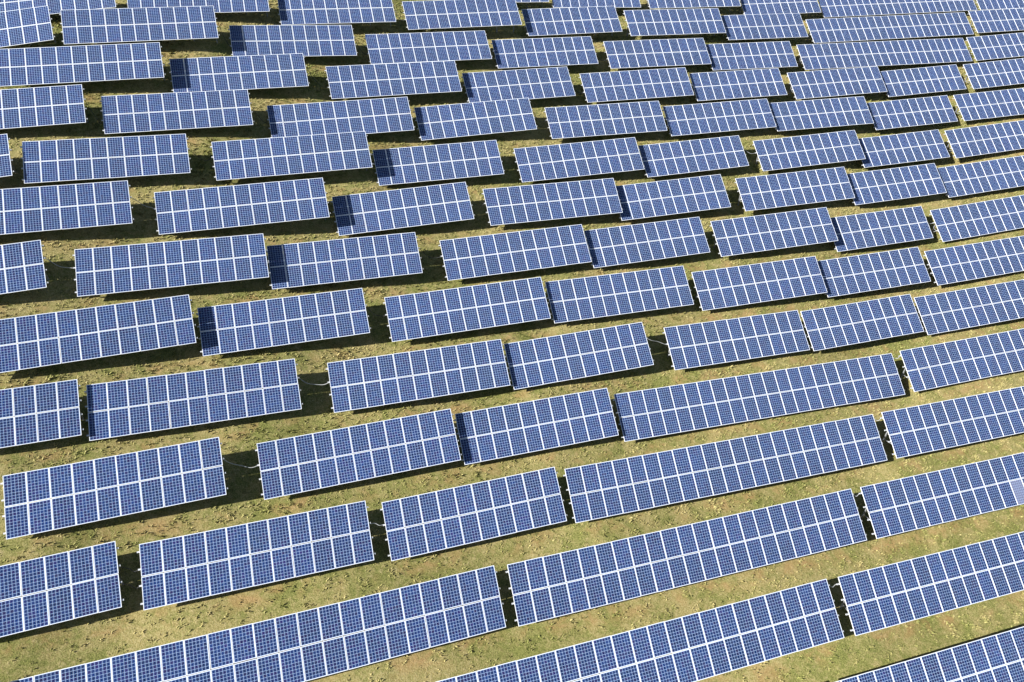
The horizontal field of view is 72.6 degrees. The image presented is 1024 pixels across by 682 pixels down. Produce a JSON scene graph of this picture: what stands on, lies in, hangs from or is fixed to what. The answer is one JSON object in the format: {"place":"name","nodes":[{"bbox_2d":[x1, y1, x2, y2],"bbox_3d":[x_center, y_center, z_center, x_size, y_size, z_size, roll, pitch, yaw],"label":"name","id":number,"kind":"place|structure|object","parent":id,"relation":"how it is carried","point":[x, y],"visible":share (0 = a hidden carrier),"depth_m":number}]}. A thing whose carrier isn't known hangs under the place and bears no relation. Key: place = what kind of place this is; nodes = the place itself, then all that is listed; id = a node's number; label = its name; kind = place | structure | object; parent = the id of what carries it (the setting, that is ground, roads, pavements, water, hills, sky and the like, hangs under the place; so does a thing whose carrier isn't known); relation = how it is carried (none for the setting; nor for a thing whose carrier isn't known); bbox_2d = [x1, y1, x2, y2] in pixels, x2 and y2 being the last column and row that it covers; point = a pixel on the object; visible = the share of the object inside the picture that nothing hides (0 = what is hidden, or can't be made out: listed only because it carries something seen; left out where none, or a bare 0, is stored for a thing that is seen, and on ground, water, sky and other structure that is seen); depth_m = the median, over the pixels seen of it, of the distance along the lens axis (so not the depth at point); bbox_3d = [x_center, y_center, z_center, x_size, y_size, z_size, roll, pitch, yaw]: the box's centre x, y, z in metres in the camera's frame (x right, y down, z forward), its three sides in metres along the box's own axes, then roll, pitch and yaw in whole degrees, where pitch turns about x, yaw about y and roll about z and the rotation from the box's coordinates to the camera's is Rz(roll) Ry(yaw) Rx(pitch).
{"place":"outdoors","nodes":[
{"label":"outdoors","id":0,"kind":"place"},
{"bbox_2d":[0,0,1023,681],"bbox_3d":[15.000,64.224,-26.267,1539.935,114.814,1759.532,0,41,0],"label":"ground","id":1,"kind":"structure","parent":0,"point":[38,656],"depth_m":43.67},
{"bbox_2d":[0,134,15,176],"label":"solar table","id":2,"kind":"object","parent":1,"relation":"on","point":[6,167],"visible":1,"depth_m":45.56},
{"bbox_2d":[0,240,48,293],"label":"solar table","id":3,"kind":"object","parent":1,"relation":"on","point":[18,277],"visible":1,"depth_m":41.43},
{"bbox_2d":[0,6,55,47],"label":"solar table","id":4,"kind":"object","parent":1,"relation":"on","point":[25,26],"visible":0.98,"depth_m":52.93},
{"bbox_2d":[0,379,83,447],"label":"solar table","id":5,"kind":"object","parent":1,"relation":"on","point":[36,425],"visible":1,"depth_m":37.20},
{"bbox_2d":[0,84,88,128],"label":"solar table","id":6,"kind":"object","parent":1,"relation":"on","point":[58,105],"visible":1,"depth_m":48.71},
{"bbox_2d":[0,0,116,14],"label":"solar table","id":7,"kind":"object","parent":1,"relation":"on","point":[56,6],"visible":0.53,"depth_m":56.02},
{"bbox_2d":[0,541,123,636],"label":"solar table","id":8,"kind":"object","parent":1,"relation":"on","point":[76,599],"visible":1,"depth_m":32.92},
{"bbox_2d":[0,180,134,234],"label":"solar table","id":9,"kind":"object","parent":1,"relation":"on","point":[92,208],"visible":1,"depth_m":44.40},
{"bbox_2d":[0,42,165,86],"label":"solar table","id":10,"kind":"object","parent":1,"relation":"on","point":[23,66],"visible":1,"depth_m":51.51},
{"bbox_2d":[0,294,197,372],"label":"solar table","id":11,"kind":"object","parent":1,"relation":"on","point":[69,343],"visible":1,"depth_m":40.37},
{"bbox_2d":[20,134,191,183],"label":"solar table","id":12,"kind":"object","parent":1,"relation":"on","point":[54,157],"visible":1,"depth_m":47.55},
{"bbox_2d":[0,437,227,539],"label":"solar table","id":13,"kind":"object","parent":1,"relation":"on","point":[60,482],"visible":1,"depth_m":35.84},
{"bbox_2d":[59,6,219,44],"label":"solar table","id":14,"kind":"object","parent":1,"relation":"on","point":[81,22],"visible":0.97,"depth_m":55.05},
{"bbox_2d":[73,233,269,296],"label":"solar table","id":15,"kind":"object","parent":1,"relation":"on","point":[140,274],"visible":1,"depth_m":44.20},
{"bbox_2d":[99,89,253,133],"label":"solar table","id":16,"kind":"object","parent":1,"relation":"on","point":[187,114],"visible":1,"depth_m":51.58},
{"bbox_2d":[84,358,302,440],"bbox_3d":[-18.011,3.539,40.159,11.423,3.791,2.639,-12,42,-14],"label":"solar table","id":17,"kind":"object","parent":1,"relation":"on","point":[115,421],"visible":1,"depth_m":39.77},
{"bbox_2d":[126,0,270,15],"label":"solar table","id":18,"kind":"object","parent":1,"relation":"on","point":[226,6],"visible":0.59,"depth_m":59.28},
{"bbox_2d":[168,53,309,93],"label":"solar table","id":19,"kind":"object","parent":1,"relation":"on","point":[257,78],"visible":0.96,"depth_m":55.29},
{"bbox_2d":[153,178,330,234],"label":"solar table","id":20,"kind":"object","parent":1,"relation":"on","point":[169,218],"visible":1,"depth_m":48.06},
{"bbox_2d":[137,501,374,609],"bbox_3d":[-12.890,11.073,35.918,11.416,3.426,2.639,-12,42,-13],"label":"solar table","id":21,"kind":"object","parent":1,"relation":"on","point":[163,555],"visible":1,"depth_m":35.58},
{"bbox_2d":[10,565,506,681],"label":"solar table","id":22,"kind":"object","parent":1,"relation":"on","point":[281,635],"visible":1,"depth_m":33.88},
{"bbox_2d":[196,288,370,355],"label":"solar table","id":23,"kind":"object","parent":1,"relation":"on","point":[242,318],"visible":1,"depth_m":44.04},
{"bbox_2d":[210,131,372,180],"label":"solar table","id":24,"kind":"object","parent":1,"relation":"on","point":[293,160],"visible":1,"depth_m":51.64},
{"bbox_2d":[228,25,357,56],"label":"solar table","id":25,"kind":"object","parent":1,"relation":"on","point":[247,43],"visible":0.94,"depth_m":59.29},
{"bbox_2d":[277,0,396,25],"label":"solar table","id":26,"kind":"object","parent":1,"relation":"on","point":[365,11],"visible":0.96,"depth_m":62.68},
{"bbox_2d":[266,97,414,137],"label":"solar table","id":27,"kind":"object","parent":1,"relation":"on","point":[344,121],"visible":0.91,"depth_m":55.71},
{"bbox_2d":[266,232,422,288],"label":"solar table","id":28,"kind":"object","parent":1,"relation":"on","point":[370,247],"visible":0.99,"depth_m":47.82},
{"bbox_2d":[255,409,461,499],"bbox_3d":[-8.629,6.725,40.315,11.409,3.558,2.640,-12,42,-14],"label":"solar table","id":29,"kind":"object","parent":1,"relation":"on","point":[424,453],"visible":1,"depth_m":39.91},
{"bbox_2d":[325,60,461,98],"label":"solar table","id":30,"kind":"object","parent":1,"relation":"on","point":[414,77],"visible":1,"depth_m":59.28},
{"bbox_2d":[331,182,474,235],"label":"solar table","id":31,"kind":"object","parent":1,"relation":"on","point":[394,211],"visible":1,"depth_m":51.86},
{"bbox_2d":[326,339,510,412],"bbox_3d":[-5.738,2.465,44.120,11.405,3.512,2.639,-11,42,-13],"label":"solar table","id":32,"kind":"object","parent":1,"relation":"on","point":[471,356],"visible":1,"depth_m":43.72},
{"bbox_2d":[364,31,491,63],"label":"solar table","id":33,"kind":"object","parent":1,"relation":"on","point":[389,49],"visible":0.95,"depth_m":63.05},
{"bbox_2d":[371,140,504,185],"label":"solar table","id":34,"kind":"object","parent":1,"relation":"on","point":[391,171],"visible":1,"depth_m":55.41},
{"bbox_2d":[401,0,521,31],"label":"solar table","id":35,"kind":"object","parent":1,"relation":"on","point":[434,13],"visible":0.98,"depth_m":66.21},
{"bbox_2d":[383,277,550,341],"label":"solar table","id":36,"kind":"object","parent":1,"relation":"on","point":[521,306],"visible":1,"depth_m":47.62},
{"bbox_2d":[380,467,566,560],"bbox_3d":[-1.998,9.927,39.323,10.396,3.410,2.639,-12,42,-13],"label":"solar table","id":37,"kind":"object","parent":1,"relation":"on","point":[458,502],"visible":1,"depth_m":38.93},
{"bbox_2d":[413,98,536,140],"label":"solar table","id":38,"kind":"object","parent":1,"relation":"on","point":[497,113],"visible":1,"depth_m":59.00},
{"bbox_2d":[438,224,591,280],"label":"solar table","id":39,"kind":"object","parent":1,"relation":"on","point":[493,261],"visible":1,"depth_m":51.40},
{"bbox_2d":[461,67,575,102],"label":"solar table","id":40,"kind":"object","parent":1,"relation":"on","point":[552,82],"visible":0.88,"depth_m":62.91},
{"bbox_2d":[515,0,548,7],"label":"solar table","id":41,"kind":"object","parent":1,"relation":"on","point":[527,1],"visible":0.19,"depth_m":74.72},
{"bbox_2d":[454,388,618,464],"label":"solar table","id":42,"kind":"object","parent":1,"relation":"on","point":[579,428],"visible":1,"depth_m":43.33},
{"bbox_2d":[491,36,598,68],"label":"solar table","id":43,"kind":"object","parent":1,"relation":"on","point":[521,53],"visible":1,"depth_m":66.49},
{"bbox_2d":[482,178,622,225],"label":"solar table","id":44,"kind":"object","parent":1,"relation":"on","point":[592,197],"visible":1,"depth_m":55.22},
{"bbox_2d":[521,6,622,35],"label":"solar table","id":45,"kind":"object","parent":1,"relation":"on","point":[560,21],"visible":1,"depth_m":69.88},
{"bbox_2d":[503,322,653,389],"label":"solar table","id":46,"kind":"object","parent":1,"relation":"on","point":[573,366],"visible":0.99,"depth_m":46.85},
{"bbox_2d":[513,137,644,182],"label":"solar table","id":47,"kind":"object","parent":1,"relation":"on","point":[589,158],"visible":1,"depth_m":58.86},
{"bbox_2d":[551,0,640,11],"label":"solar table","id":48,"kind":"object","parent":1,"relation":"on","point":[632,4],"visible":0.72,"depth_m":76.51},
{"bbox_2d":[544,101,666,138],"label":"solar table","id":49,"kind":"object","parent":1,"relation":"on","point":[571,121],"visible":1,"depth_m":62.42},
{"bbox_2d":[544,266,693,322],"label":"solar table","id":50,"kind":"object","parent":1,"relation":"on","point":[582,305],"visible":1,"depth_m":50.90},
{"bbox_2d":[579,67,693,102],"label":"solar table","id":51,"kind":"object","parent":1,"relation":"on","point":[638,84],"visible":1,"depth_m":66.31},
{"bbox_2d":[436,579,843,681],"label":"solar table","id":52,"kind":"object","parent":1,"relation":"on","point":[715,657],"visible":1,"depth_m":36.31},
{"bbox_2d":[584,217,709,267],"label":"solar table","id":53,"kind":"object","parent":1,"relation":"on","point":[662,244],"visible":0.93,"depth_m":54.60},
{"bbox_2d":[603,38,710,68],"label":"solar table","id":54,"kind":"object","parent":1,"relation":"on","point":[654,53],"visible":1,"depth_m":69.73},
{"bbox_2d":[616,174,730,220],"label":"solar table","id":55,"kind":"object","parent":1,"relation":"on","point":[686,192],"visible":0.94,"depth_m":58.45},
{"bbox_2d":[623,8,725,36],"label":"solar table","id":56,"kind":"object","parent":1,"relation":"on","point":[671,22],"visible":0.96,"depth_m":73.14},
{"bbox_2d":[506,489,866,625],"bbox_3d":[10.632,12.287,39.995,22.486,4.226,2.642,-11,42,-13],"label":"solar table","id":57,"kind":"object","parent":1,"relation":"on","point":[550,601],"visible":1,"depth_m":39.43},
{"bbox_2d":[638,135,748,176],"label":"solar table","id":58,"kind":"object","parent":1,"relation":"on","point":[729,151],"visible":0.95,"depth_m":62.08},
{"bbox_2d":[646,0,740,11],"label":"solar table","id":59,"kind":"object","parent":1,"relation":"on","point":[661,4],"visible":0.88,"depth_m":78.74},
{"bbox_2d":[662,99,775,135],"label":"solar table","id":60,"kind":"object","parent":1,"relation":"on","point":[691,119],"visible":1,"depth_m":65.67},
{"bbox_2d":[563,414,886,522],"bbox_3d":[13.981,7.988,43.881,22.483,4.387,2.641,-11,42,-12],"label":"solar table","id":61,"kind":"object","parent":1,"relation":"on","point":[603,501],"visible":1,"depth_m":43.34},
{"bbox_2d":[663,310,809,369],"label":"solar table","id":62,"kind":"object","parent":1,"relation":"on","point":[714,349],"visible":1,"depth_m":50.29},
{"bbox_2d":[689,68,786,100],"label":"solar table","id":63,"kind":"object","parent":1,"relation":"on","point":[728,85],"visible":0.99,"depth_m":69.47},
{"bbox_2d":[705,41,797,70],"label":"solar table","id":64,"kind":"object","parent":1,"relation":"on","point":[735,56],"visible":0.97,"depth_m":72.82},
{"bbox_2d":[613,353,904,441],"bbox_3d":[17.571,3.916,48.255,22.484,4.200,2.644,-11,42,-12],"label":"solar table","id":65,"kind":"object","parent":1,"relation":"on","point":[697,415],"visible":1,"depth_m":47.78},
{"bbox_2d":[691,256,826,310],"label":"solar table","id":66,"kind":"object","parent":1,"relation":"on","point":[775,287],"visible":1,"depth_m":54.23},
{"bbox_2d":[721,13,807,39],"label":"solar table","id":67,"kind":"object","parent":1,"relation":"on","point":[740,27],"visible":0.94,"depth_m":76.38},
{"bbox_2d":[710,207,837,256],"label":"solar table","id":68,"kind":"object","parent":1,"relation":"on","point":[736,242],"visible":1,"depth_m":57.69},
{"bbox_2d":[740,0,820,15],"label":"solar table","id":69,"kind":"object","parent":1,"relation":"on","point":[749,7],"visible":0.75,"depth_m":81.80},
{"bbox_2d":[735,167,854,210],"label":"solar table","id":70,"kind":"object","parent":1,"relation":"on","point":[803,187],"visible":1,"depth_m":61.44},
{"bbox_2d":[753,130,865,170],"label":"solar table","id":71,"kind":"object","parent":1,"relation":"on","point":[804,152],"visible":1,"depth_m":65.17},
{"bbox_2d":[768,96,873,130],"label":"solar table","id":72,"kind":"object","parent":1,"relation":"on","point":[810,114],"visible":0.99,"depth_m":68.76},
{"bbox_2d":[786,66,886,98],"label":"solar table","id":73,"kind":"object","parent":1,"relation":"on","point":[860,79],"visible":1,"depth_m":72.43},
{"bbox_2d":[800,294,923,350],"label":"solar table","id":74,"kind":"object","parent":1,"relation":"on","point":[888,324],"visible":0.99,"depth_m":53.20},
{"bbox_2d":[817,247,930,296],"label":"solar table","id":75,"kind":"object","parent":1,"relation":"on","point":[859,267],"visible":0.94,"depth_m":57.25},
{"bbox_2d":[830,206,932,251],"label":"solar table","id":76,"kind":"object","parent":1,"relation":"on","point":[886,232],"visible":0.92,"depth_m":60.96},
{"bbox_2d":[796,38,971,69],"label":"solar table","id":77,"kind":"object","parent":1,"relation":"on","point":[848,55],"visible":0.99,"depth_m":77.02},
{"bbox_2d":[805,12,973,42],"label":"solar table","id":78,"kind":"object","parent":1,"relation":"on","point":[859,29],"visible":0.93,"depth_m":80.81},
{"bbox_2d":[847,163,946,204],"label":"solar table","id":79,"kind":"object","parent":1,"relation":"on","point":[868,184],"visible":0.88,"depth_m":64.42},
{"bbox_2d":[817,0,976,17],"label":"solar table","id":80,"kind":"object","parent":1,"relation":"on","point":[838,8],"visible":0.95,"depth_m":85.46},
{"bbox_2d":[858,130,949,167],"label":"solar table","id":81,"kind":"object","parent":1,"relation":"on","point":[875,155],"visible":0.88,"depth_m":68.31},
{"bbox_2d":[866,95,957,129],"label":"solar table","id":82,"kind":"object","parent":1,"relation":"on","point":[891,114],"visible":0.94,"depth_m":71.89},
{"bbox_2d":[879,64,965,96],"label":"solar table","id":83,"kind":"object","parent":1,"relation":"on","point":[913,81],"visible":0.99,"depth_m":75.37},
{"bbox_2d":[835,626,1023,681],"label":"solar table","id":84,"kind":"object","parent":1,"relation":"on","point":[971,659],"visible":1,"depth_m":38.27},
{"bbox_2d":[836,531,1023,635],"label":"solar table","id":85,"kind":"object","parent":1,"relation":"on","point":[896,607],"visible":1,"depth_m":40.37},
{"bbox_2d":[859,452,1023,538],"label":"solar table","id":86,"kind":"object","parent":1,"relation":"on","point":[886,496],"visible":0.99,"depth_m":44.29},
{"bbox_2d":[880,386,1023,457],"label":"solar table","id":87,"kind":"object","parent":1,"relation":"on","point":[949,433],"visible":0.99,"depth_m":47.98},
{"bbox_2d":[899,328,1023,391],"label":"solar table","id":88,"kind":"object","parent":1,"relation":"on","point":[944,373],"visible":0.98,"depth_m":52.30},
{"bbox_2d":[913,279,1023,334],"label":"solar table","id":89,"kind":"object","parent":1,"relation":"on","point":[958,302],"visible":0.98,"depth_m":56.00},
{"bbox_2d":[923,236,1023,284],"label":"solar table","id":90,"kind":"object","parent":1,"relation":"on","point":[943,261],"visible":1,"depth_m":60.02},
{"bbox_2d":[929,195,1023,241],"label":"solar table","id":91,"kind":"object","parent":1,"relation":"on","point":[1011,209],"visible":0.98,"depth_m":63.64},
{"bbox_2d":[937,155,1023,197],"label":"solar table","id":92,"kind":"object","parent":1,"relation":"on","point":[975,181],"visible":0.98,"depth_m":67.08},
{"bbox_2d":[944,120,1023,157],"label":"solar table","id":93,"kind":"object","parent":1,"relation":"on","point":[1007,136],"visible":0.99,"depth_m":70.73},
{"bbox_2d":[953,88,1023,120],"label":"solar table","id":94,"kind":"object","parent":1,"relation":"on","point":[1011,101],"visible":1,"depth_m":74.11},
{"bbox_2d":[963,58,1023,88],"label":"solar table","id":95,"kind":"object","parent":1,"relation":"on","point":[993,74],"visible":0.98,"depth_m":77.45},
{"bbox_2d":[966,32,1023,60],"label":"solar table","id":96,"kind":"object","parent":1,"relation":"on","point":[997,46],"visible":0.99,"depth_m":80.80},
{"bbox_2d":[968,8,1023,32],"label":"solar table","id":97,"kind":"object","parent":1,"relation":"on","point":[997,20],"visible":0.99,"depth_m":84.48},
{"bbox_2d":[974,0,1023,9],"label":"solar table","id":98,"kind":"object","parent":1,"relation":"on","point":[995,4],"visible":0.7,"depth_m":88.99}
]}

